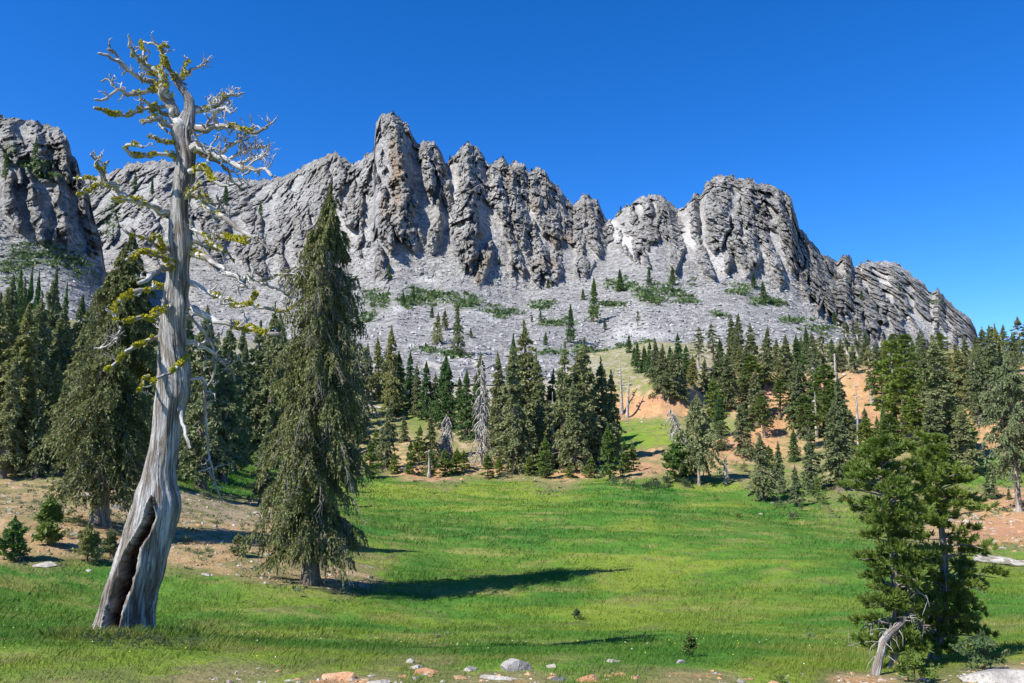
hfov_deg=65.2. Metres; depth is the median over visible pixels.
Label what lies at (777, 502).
shrub
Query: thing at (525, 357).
hemlock tree
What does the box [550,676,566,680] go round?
rock
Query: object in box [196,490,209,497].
shrub
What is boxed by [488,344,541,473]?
hemlock tree
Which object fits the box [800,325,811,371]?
fir tree
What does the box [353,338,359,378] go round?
fir tree
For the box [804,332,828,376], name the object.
hemlock tree
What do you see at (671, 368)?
hemlock tree
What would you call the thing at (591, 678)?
rock
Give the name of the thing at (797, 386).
hemlock tree
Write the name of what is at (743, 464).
shrub
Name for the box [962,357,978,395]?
hemlock tree
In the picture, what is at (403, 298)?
fir tree
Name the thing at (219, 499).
shrub
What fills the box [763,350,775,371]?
hemlock tree
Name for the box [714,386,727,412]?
young conifer
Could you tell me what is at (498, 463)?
young conifer
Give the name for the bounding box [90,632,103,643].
shrub
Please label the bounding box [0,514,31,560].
young conifer
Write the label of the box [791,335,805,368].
fir tree
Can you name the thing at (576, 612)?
shrub
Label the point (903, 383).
pine tree
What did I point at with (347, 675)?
rock
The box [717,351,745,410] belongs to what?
hemlock tree
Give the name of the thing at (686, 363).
fir tree
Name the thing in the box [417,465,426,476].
shrub
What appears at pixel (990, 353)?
hemlock tree
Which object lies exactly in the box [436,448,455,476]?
young conifer
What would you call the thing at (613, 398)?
hemlock tree
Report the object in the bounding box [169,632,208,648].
shrub
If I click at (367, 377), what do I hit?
hemlock tree
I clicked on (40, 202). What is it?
mountain
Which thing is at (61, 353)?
hemlock tree
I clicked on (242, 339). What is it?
hemlock tree
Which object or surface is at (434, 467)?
young conifer
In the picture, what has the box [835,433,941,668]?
pine tree
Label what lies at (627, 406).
dead tree
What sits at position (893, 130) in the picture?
sky
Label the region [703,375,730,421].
young conifer
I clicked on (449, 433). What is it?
dead tree
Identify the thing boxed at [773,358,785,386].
hemlock tree
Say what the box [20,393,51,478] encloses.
hemlock tree
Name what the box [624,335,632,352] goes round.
fir tree
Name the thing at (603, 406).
hemlock tree
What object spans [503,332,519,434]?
fir tree
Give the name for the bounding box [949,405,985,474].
hemlock tree
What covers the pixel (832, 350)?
fir tree
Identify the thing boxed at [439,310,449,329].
hemlock tree
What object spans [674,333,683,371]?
fir tree
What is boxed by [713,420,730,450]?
hemlock tree
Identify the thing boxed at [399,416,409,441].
hemlock tree
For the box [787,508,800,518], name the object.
shrub
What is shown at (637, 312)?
dead tree
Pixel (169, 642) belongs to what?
shrub
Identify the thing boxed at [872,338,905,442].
pine tree
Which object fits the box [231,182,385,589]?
hemlock tree
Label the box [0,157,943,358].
brush
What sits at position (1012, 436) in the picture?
hemlock tree
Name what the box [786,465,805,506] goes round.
hemlock tree
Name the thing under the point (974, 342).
hemlock tree
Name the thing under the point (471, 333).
fir tree
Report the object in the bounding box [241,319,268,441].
hemlock tree
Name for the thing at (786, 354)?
hemlock tree
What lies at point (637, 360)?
fir tree
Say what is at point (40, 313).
hemlock tree
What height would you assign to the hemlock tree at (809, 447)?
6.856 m
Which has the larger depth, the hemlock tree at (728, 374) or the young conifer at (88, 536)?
the hemlock tree at (728, 374)
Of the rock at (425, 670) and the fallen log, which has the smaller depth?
the rock at (425, 670)
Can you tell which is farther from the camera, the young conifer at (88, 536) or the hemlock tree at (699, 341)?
the hemlock tree at (699, 341)
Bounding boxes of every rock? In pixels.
[32,561,56,567]
[321,671,356,679]
[367,679,389,682]
[410,665,422,668]
[415,667,439,673]
[454,675,468,678]
[464,666,478,670]
[480,674,516,679]
[500,658,532,671]
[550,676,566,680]
[577,675,600,681]
[959,669,1023,682]
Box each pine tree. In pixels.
[736,355,770,403]
[748,395,777,437]
[767,379,790,418]
[790,393,824,442]
[803,364,836,435]
[816,383,847,422]
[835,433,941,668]
[847,410,856,432]
[849,419,881,458]
[863,360,900,411]
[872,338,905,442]
[874,413,902,468]
[879,363,923,437]
[882,429,1011,661]
[887,334,896,353]
[892,397,926,466]
[893,333,924,418]
[912,367,935,426]
[931,333,953,367]
[985,327,1004,345]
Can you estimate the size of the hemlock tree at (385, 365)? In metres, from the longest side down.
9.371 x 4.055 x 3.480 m
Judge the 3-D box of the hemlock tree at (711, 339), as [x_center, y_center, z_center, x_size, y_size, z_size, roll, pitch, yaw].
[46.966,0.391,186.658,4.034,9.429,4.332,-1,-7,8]
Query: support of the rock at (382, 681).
on the ground at (646, 436)
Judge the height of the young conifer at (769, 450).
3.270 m
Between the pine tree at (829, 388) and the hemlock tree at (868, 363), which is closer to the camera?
the pine tree at (829, 388)
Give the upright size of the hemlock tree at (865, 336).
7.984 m
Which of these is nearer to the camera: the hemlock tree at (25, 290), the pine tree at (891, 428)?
the hemlock tree at (25, 290)
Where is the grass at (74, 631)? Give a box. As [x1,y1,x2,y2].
[0,451,1023,682]
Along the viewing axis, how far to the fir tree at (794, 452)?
101.42 m
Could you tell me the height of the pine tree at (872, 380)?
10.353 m
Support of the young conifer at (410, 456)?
on the ground at (646, 436)
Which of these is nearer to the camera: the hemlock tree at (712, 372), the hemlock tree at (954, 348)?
the hemlock tree at (712, 372)
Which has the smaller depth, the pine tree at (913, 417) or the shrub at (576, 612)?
the shrub at (576, 612)
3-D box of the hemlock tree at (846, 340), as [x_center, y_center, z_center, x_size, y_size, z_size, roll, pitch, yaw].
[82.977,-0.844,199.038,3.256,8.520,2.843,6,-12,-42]
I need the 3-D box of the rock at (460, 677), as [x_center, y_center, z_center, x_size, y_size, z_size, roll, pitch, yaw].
[-0.558,3.923,9.291,0.223,0.085,0.150,0,-9,19]
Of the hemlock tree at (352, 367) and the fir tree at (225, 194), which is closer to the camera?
the hemlock tree at (352, 367)
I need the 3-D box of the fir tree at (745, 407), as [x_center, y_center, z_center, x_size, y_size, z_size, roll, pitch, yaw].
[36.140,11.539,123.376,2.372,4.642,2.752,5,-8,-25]
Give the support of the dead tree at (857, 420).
on the ground at (646, 436)
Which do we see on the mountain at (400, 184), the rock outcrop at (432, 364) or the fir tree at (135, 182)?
the fir tree at (135, 182)
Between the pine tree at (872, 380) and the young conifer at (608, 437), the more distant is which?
the pine tree at (872, 380)
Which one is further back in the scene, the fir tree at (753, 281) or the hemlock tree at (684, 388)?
the fir tree at (753, 281)
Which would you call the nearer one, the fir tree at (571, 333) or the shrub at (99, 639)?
the shrub at (99, 639)
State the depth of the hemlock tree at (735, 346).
177.97 m
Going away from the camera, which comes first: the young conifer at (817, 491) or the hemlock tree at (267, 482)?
the hemlock tree at (267, 482)
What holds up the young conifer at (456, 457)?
on the ground at (646, 436)
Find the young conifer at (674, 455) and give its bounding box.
[660,434,696,478]
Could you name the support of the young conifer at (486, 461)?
on the ground at (646, 436)
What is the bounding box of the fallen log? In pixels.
[973,554,1023,566]
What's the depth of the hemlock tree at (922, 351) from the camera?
133.74 m
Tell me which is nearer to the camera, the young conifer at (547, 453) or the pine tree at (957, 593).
the pine tree at (957, 593)
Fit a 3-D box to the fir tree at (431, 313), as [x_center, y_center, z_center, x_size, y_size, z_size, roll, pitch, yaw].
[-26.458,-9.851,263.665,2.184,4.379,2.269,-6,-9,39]
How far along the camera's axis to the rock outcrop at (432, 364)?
183.12 m
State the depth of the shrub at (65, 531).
30.50 m
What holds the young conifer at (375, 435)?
on the ground at (646, 436)
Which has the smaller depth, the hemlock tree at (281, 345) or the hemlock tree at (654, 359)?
the hemlock tree at (281, 345)
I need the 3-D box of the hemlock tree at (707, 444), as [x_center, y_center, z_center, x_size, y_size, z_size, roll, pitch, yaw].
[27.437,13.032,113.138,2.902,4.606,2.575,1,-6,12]
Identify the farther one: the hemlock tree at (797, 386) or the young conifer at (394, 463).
the hemlock tree at (797, 386)
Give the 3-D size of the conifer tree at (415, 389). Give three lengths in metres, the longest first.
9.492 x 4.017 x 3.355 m
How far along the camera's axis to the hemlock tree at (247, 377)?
109.56 m
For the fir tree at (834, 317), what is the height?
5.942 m
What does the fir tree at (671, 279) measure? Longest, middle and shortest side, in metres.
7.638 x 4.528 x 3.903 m
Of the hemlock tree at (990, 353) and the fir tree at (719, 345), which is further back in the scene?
the fir tree at (719, 345)
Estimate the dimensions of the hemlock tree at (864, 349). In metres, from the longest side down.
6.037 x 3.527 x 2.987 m
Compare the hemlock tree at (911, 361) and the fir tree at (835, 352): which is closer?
the hemlock tree at (911, 361)
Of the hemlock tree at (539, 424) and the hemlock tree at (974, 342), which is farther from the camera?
the hemlock tree at (974, 342)
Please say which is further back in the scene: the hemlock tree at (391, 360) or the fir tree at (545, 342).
the fir tree at (545, 342)
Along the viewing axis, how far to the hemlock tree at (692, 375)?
140.12 m
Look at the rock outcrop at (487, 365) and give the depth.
184.07 m
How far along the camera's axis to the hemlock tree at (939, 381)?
88.31 m
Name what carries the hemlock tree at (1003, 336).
on the ground at (646, 436)
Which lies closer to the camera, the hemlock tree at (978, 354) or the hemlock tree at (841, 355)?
the hemlock tree at (978, 354)
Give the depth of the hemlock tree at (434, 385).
139.99 m
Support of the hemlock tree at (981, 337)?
on the ground at (646, 436)
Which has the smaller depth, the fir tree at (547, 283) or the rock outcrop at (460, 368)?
the rock outcrop at (460, 368)
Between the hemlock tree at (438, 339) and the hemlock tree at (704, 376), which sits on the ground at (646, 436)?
the hemlock tree at (704, 376)
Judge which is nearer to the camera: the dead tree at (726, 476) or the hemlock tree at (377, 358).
the dead tree at (726, 476)
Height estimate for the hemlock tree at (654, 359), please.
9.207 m
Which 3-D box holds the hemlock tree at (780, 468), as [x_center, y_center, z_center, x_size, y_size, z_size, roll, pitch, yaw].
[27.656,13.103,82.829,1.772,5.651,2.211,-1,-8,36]
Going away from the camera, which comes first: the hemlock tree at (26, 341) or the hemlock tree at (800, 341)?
the hemlock tree at (26, 341)
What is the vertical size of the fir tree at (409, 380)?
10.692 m
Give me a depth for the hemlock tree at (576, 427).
102.72 m
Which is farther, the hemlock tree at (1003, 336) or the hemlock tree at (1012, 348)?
the hemlock tree at (1003, 336)
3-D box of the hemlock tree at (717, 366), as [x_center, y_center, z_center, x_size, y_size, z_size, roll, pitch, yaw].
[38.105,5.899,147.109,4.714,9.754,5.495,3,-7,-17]
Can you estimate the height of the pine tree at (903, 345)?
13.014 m
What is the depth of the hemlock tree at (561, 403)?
106.75 m
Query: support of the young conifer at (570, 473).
on the ground at (646, 436)
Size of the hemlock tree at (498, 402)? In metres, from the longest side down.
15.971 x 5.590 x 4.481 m
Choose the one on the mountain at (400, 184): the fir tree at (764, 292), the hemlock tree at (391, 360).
the fir tree at (764, 292)
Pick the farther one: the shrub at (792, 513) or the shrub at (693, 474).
the shrub at (693, 474)
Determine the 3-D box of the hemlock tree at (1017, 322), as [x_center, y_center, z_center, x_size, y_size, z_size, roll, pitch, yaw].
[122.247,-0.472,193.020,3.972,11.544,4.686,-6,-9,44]
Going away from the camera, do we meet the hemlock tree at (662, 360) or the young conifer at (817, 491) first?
the young conifer at (817, 491)
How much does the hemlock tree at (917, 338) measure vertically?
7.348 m
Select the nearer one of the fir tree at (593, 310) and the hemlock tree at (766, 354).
the hemlock tree at (766, 354)
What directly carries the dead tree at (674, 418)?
on the ground at (646, 436)
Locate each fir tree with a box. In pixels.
[0,150,8,179]
[14,264,24,353]
[21,265,33,347]
[30,270,40,340]
[32,136,38,159]
[62,280,69,318]
[132,171,137,191]
[149,177,153,193]
[222,180,228,204]
[258,201,262,214]
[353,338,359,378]
[384,351,408,412]
[386,263,391,279]
[400,292,405,303]
[403,351,416,407]
[414,360,435,419]
[425,353,453,426]
[429,306,435,317]
[434,362,460,429]
[453,369,475,441]
[453,377,464,415]
[467,372,485,441]
[468,328,473,337]
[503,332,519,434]
[542,332,548,344]
[545,279,550,287]
[564,304,576,342]
[580,289,585,299]
[585,277,601,322]
[615,269,625,291]
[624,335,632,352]
[628,347,635,365]
[632,343,643,372]
[639,346,647,372]
[643,340,654,376]
[646,267,652,284]
[664,346,675,377]
[668,266,676,284]
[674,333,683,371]
[680,344,690,377]
[711,394,730,435]
[713,339,724,365]
[743,403,754,430]
[750,273,757,287]
[759,281,771,303]
[786,428,801,461]
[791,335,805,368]
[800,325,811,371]
[826,338,834,360]
[831,311,838,324]
[831,348,840,371]
[873,415,880,437]
[879,405,890,435]
[982,467,999,498]
[1005,488,1011,499]
[1013,336,1022,361]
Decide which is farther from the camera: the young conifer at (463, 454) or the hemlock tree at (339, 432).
the hemlock tree at (339, 432)
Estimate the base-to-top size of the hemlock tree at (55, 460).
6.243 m
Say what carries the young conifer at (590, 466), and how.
on the ground at (646, 436)
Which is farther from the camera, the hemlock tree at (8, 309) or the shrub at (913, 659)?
the hemlock tree at (8, 309)
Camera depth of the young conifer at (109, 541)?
29.56 m
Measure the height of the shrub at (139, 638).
0.218 m
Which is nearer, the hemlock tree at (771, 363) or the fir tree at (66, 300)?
the fir tree at (66, 300)
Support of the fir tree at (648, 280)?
on the mountain at (400, 184)
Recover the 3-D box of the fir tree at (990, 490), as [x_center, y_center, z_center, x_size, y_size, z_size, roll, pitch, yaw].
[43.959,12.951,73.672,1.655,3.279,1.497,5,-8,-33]
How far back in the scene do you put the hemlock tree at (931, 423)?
85.72 m
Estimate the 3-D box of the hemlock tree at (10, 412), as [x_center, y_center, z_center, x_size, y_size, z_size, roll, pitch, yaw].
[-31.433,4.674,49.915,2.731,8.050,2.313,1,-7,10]
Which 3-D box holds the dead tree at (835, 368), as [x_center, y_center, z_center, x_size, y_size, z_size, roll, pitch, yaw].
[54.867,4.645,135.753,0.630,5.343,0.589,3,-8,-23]
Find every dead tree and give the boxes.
[73,31,305,633]
[426,450,430,477]
[435,414,453,457]
[437,418,453,456]
[469,360,495,467]
[549,392,557,468]
[618,364,624,414]
[625,376,632,417]
[635,311,640,325]
[664,406,687,444]
[722,456,729,483]
[812,392,818,438]
[834,353,836,381]
[855,382,859,449]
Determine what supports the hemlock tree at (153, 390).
on the ground at (646, 436)
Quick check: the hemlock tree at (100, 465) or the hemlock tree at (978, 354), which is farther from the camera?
the hemlock tree at (978, 354)
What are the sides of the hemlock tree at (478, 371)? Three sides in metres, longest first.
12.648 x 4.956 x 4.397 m
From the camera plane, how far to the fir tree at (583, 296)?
301.68 m
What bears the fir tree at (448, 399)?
on the ground at (646, 436)
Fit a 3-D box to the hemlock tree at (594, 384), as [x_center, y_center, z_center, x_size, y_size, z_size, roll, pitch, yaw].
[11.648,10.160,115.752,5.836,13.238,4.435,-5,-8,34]
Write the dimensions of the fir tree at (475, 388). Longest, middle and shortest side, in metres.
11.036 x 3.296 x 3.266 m
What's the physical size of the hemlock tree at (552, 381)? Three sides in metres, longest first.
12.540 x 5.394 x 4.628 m
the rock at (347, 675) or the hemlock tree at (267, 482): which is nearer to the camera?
the rock at (347, 675)
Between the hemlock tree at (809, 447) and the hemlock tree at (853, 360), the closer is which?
the hemlock tree at (809, 447)
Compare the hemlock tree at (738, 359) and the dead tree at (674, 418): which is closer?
the dead tree at (674, 418)
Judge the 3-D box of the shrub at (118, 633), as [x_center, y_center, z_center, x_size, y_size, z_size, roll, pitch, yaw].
[-5.960,4.478,12.178,0.292,0.228,0.192,0,-7,0]
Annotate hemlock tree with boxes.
[0,289,31,461]
[0,302,49,473]
[0,352,26,478]
[1,287,17,371]
[1,355,50,472]
[7,273,19,341]
[20,276,30,315]
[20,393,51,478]
[26,228,159,526]
[29,290,56,430]
[29,362,69,469]
[40,303,75,417]
[42,264,61,401]
[46,286,61,428]
[47,380,75,474]
[57,323,93,461]
[65,294,88,382]
[69,313,104,409]
[118,375,150,474]
[137,301,157,420]
[143,386,182,459]
[177,305,235,490]
[177,321,199,469]
[186,312,207,426]
[197,319,250,483]
[206,332,234,456]
[221,352,259,471]
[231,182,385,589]
[232,332,249,416]
[235,340,265,463]
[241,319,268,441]
[241,425,282,505]
[245,301,289,467]
[257,335,267,439]
[262,333,288,438]
[274,313,306,425]
[336,376,344,437]
[344,341,357,418]
[345,412,365,463]
[348,381,372,444]
[356,359,367,394]
[359,343,375,400]
[368,336,385,401]
[374,397,400,469]
[376,325,410,415]
[380,349,389,391]
[399,362,411,396]
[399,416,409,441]
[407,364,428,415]
[422,413,440,458]
[428,373,440,410]
[430,312,444,345]
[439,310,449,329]
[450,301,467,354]
[471,352,490,421]
[483,394,503,453]
[486,351,511,459]
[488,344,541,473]
[506,319,548,456]
[522,353,553,453]
[525,401,554,469]
[541,341,575,469]
[542,369,558,445]
[548,399,571,467]
[553,337,606,465]
[557,381,594,472]
[565,352,581,437]
[579,367,600,452]
[588,356,624,464]
[606,369,627,462]
[646,337,660,388]
[648,343,672,399]
[660,350,688,403]
[671,393,724,485]
[676,366,690,402]
[685,354,703,388]
[688,327,706,367]
[699,357,710,398]
[699,419,713,446]
[705,323,720,361]
[709,348,726,396]
[710,364,715,397]
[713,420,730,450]
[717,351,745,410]
[724,316,734,359]
[729,312,744,363]
[729,335,742,369]
[730,403,754,457]
[732,345,765,403]
[733,345,744,382]
[742,369,772,426]
[743,433,787,501]
[744,323,761,369]
[756,326,775,389]
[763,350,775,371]
[770,441,786,493]
[771,339,779,365]
[772,335,793,386]
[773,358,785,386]
[780,362,820,439]
[781,358,802,405]
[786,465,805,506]
[793,337,803,358]
[799,426,823,490]
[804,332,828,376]
[805,403,825,438]
[806,353,822,406]
[814,399,862,490]
[815,329,833,372]
[830,373,861,453]
[831,337,849,372]
[839,323,852,353]
[846,345,862,372]
[848,321,862,355]
[856,340,869,364]
[857,331,872,361]
[859,408,870,433]
[861,346,879,403]
[871,344,881,370]
[879,339,888,358]
[906,347,919,381]
[909,334,982,469]
[915,332,927,390]
[915,333,923,354]
[915,396,955,462]
[943,352,968,394]
[946,345,972,406]
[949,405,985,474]
[952,342,956,359]
[959,336,971,368]
[962,346,988,424]
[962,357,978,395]
[968,336,981,356]
[969,325,1002,418]
[969,326,987,369]
[971,349,985,392]
[974,348,1023,512]
[991,323,1006,389]
[999,325,1009,354]
[1004,353,1023,421]
[1006,333,1023,369]
[1009,316,1023,360]
[1017,325,1023,365]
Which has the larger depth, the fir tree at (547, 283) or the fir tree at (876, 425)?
the fir tree at (547, 283)
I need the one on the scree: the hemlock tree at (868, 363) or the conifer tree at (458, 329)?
the conifer tree at (458, 329)
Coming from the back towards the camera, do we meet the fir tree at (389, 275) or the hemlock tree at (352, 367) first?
the fir tree at (389, 275)
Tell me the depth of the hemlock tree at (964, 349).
177.38 m
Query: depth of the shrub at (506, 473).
99.25 m
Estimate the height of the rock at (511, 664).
0.303 m
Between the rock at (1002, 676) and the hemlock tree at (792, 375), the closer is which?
the rock at (1002, 676)
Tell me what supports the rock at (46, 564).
on the ground at (646, 436)
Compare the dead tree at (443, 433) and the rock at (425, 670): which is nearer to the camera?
the rock at (425, 670)
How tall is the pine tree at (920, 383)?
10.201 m
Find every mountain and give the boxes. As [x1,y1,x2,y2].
[0,115,106,320]
[84,110,977,384]
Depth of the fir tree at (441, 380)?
130.12 m
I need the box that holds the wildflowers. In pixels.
[4,606,835,663]
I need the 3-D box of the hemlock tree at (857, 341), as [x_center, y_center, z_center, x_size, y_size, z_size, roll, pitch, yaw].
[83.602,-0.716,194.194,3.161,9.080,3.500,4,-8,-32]
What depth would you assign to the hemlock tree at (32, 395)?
51.73 m
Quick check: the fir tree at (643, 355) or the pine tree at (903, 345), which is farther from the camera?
the fir tree at (643, 355)
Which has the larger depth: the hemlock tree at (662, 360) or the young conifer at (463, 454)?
the hemlock tree at (662, 360)
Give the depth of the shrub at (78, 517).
32.47 m
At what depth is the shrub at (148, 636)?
12.30 m
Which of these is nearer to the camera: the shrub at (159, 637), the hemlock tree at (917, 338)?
the shrub at (159, 637)
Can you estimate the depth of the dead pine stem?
10.13 m
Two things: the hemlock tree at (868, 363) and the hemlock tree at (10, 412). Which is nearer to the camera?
the hemlock tree at (10, 412)
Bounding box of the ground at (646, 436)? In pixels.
[0,320,1023,682]
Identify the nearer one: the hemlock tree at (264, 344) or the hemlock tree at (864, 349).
the hemlock tree at (264, 344)
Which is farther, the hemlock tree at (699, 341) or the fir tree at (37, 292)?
the hemlock tree at (699, 341)
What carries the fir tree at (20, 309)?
on the ground at (646, 436)
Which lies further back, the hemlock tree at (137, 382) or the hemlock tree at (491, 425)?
the hemlock tree at (491, 425)
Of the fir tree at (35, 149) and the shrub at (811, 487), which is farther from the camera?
the fir tree at (35, 149)
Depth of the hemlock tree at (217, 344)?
91.87 m
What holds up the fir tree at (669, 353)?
on the ground at (646, 436)
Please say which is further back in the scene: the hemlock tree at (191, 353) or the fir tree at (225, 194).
the fir tree at (225, 194)
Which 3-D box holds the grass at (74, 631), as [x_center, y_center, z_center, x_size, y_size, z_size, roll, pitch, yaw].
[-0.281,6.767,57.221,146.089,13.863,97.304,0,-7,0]
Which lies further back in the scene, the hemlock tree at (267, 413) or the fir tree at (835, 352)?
the fir tree at (835, 352)
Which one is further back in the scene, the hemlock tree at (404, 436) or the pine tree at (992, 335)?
the pine tree at (992, 335)
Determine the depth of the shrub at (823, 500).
75.52 m
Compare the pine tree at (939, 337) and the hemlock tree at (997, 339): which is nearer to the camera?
the hemlock tree at (997, 339)
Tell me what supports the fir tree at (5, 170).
on the mountain at (40, 202)
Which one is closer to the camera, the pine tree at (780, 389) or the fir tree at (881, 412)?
the fir tree at (881, 412)
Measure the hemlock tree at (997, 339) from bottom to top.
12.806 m
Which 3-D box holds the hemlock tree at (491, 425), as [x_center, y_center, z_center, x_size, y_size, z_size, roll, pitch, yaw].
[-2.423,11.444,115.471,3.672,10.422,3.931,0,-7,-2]
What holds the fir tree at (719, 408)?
on the ground at (646, 436)
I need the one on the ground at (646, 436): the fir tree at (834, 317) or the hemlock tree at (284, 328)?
the hemlock tree at (284, 328)
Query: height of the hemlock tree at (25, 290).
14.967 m
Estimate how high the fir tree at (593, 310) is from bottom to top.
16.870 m
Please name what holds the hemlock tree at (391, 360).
on the ground at (646, 436)
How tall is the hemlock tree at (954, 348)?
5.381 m
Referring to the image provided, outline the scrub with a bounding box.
[0,362,1023,638]
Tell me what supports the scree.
on the mountain at (400, 184)
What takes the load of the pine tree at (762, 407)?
on the ground at (646, 436)
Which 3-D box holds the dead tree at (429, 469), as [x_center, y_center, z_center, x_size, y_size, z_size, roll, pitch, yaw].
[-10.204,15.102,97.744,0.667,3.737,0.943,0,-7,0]
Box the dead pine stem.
[865,603,917,674]
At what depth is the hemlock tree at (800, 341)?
184.06 m
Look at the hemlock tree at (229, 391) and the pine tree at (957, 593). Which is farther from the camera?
the hemlock tree at (229, 391)
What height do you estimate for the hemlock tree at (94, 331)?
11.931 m
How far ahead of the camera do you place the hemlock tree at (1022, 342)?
183.71 m
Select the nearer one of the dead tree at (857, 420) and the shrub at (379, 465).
the dead tree at (857, 420)
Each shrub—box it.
[61,528,75,537]
[69,514,87,523]
[78,633,93,639]
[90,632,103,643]
[97,545,110,556]
[101,639,113,647]
[110,628,131,640]
[129,635,148,648]
[145,632,156,638]
[149,632,167,645]
[158,638,174,647]
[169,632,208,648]
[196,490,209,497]
[210,519,222,527]
[214,491,224,502]
[374,461,383,470]
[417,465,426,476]
[500,468,512,477]
[572,608,582,618]
[607,474,618,480]
[682,480,692,487]
[688,472,696,479]
[739,462,748,470]
[773,673,787,682]
[774,498,787,506]
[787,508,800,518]
[807,483,815,494]
[815,492,828,503]
[889,647,940,682]
[948,629,1010,670]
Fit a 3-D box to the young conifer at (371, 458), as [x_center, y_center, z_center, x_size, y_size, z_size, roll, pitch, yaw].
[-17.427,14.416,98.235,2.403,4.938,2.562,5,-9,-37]
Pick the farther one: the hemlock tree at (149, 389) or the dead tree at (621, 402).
the dead tree at (621, 402)
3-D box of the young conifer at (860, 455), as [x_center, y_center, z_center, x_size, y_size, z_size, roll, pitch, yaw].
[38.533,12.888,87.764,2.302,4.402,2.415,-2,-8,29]
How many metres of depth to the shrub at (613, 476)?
90.64 m
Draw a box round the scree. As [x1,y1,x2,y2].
[0,217,971,384]
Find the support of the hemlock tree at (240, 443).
on the ground at (646, 436)
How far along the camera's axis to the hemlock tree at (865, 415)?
109.77 m
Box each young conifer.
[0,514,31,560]
[30,492,65,545]
[70,521,104,562]
[101,527,119,556]
[228,531,245,555]
[362,441,380,478]
[367,428,382,458]
[387,452,400,473]
[404,440,418,473]
[411,425,426,461]
[421,448,439,476]
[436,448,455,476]
[451,448,465,472]
[457,449,470,467]
[478,452,495,477]
[492,459,503,474]
[523,456,535,475]
[533,436,558,478]
[565,464,574,477]
[581,456,598,477]
[597,423,626,479]
[617,439,632,471]
[627,442,640,470]
[660,434,696,478]
[681,630,698,655]
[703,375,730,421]
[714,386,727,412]
[764,444,775,468]
[811,474,821,501]
[853,439,867,471]
[951,406,980,446]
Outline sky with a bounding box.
[0,0,1023,351]
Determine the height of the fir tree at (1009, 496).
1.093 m
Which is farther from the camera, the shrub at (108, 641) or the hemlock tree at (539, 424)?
the hemlock tree at (539, 424)
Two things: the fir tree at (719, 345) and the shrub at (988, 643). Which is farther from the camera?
the fir tree at (719, 345)
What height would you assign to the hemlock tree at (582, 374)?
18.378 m
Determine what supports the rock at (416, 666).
on the ground at (646, 436)
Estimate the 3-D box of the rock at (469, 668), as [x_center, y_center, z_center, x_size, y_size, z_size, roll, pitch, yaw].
[-0.518,4.082,9.895,0.207,0.104,0.155,3,-2,7]
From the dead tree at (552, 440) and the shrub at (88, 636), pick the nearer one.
the shrub at (88, 636)
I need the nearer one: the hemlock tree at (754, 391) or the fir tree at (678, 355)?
the hemlock tree at (754, 391)
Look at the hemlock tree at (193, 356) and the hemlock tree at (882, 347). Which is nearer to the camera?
the hemlock tree at (193, 356)
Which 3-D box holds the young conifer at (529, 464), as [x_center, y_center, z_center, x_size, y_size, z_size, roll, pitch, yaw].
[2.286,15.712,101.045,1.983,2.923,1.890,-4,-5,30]
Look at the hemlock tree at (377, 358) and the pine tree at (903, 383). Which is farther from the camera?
the hemlock tree at (377, 358)
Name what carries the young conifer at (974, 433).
on the ground at (646, 436)
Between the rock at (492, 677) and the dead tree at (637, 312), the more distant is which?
the dead tree at (637, 312)
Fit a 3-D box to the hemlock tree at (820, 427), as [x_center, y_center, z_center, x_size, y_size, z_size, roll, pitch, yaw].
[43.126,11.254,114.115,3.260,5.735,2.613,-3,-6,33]
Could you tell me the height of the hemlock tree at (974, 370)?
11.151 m
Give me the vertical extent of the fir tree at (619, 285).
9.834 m
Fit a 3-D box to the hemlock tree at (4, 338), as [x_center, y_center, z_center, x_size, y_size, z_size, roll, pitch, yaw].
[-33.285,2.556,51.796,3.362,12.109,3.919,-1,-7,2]
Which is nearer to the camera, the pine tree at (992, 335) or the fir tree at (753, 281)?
the pine tree at (992, 335)
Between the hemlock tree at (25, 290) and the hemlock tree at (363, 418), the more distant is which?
the hemlock tree at (363, 418)
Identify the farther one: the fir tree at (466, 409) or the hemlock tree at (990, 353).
the fir tree at (466, 409)
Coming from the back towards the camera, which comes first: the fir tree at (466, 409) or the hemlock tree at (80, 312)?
the fir tree at (466, 409)
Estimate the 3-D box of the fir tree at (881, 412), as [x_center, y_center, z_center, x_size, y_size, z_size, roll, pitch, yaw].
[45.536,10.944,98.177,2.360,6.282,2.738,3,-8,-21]
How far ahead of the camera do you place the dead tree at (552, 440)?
107.15 m
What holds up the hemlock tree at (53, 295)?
on the ground at (646, 436)
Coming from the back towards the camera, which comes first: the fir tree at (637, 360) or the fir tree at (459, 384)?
the fir tree at (637, 360)
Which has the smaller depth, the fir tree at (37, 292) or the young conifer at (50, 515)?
the young conifer at (50, 515)
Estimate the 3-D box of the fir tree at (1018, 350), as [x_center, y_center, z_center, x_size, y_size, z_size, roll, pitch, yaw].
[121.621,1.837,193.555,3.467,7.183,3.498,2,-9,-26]
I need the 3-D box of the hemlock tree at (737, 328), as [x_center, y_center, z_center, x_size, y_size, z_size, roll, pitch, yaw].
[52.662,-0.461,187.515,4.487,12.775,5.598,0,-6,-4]
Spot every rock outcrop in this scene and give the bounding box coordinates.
[423,361,441,367]
[452,366,473,369]
[473,362,494,368]
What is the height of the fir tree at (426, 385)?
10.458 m
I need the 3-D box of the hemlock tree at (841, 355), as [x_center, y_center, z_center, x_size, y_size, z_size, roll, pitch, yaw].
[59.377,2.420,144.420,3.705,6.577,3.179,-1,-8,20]

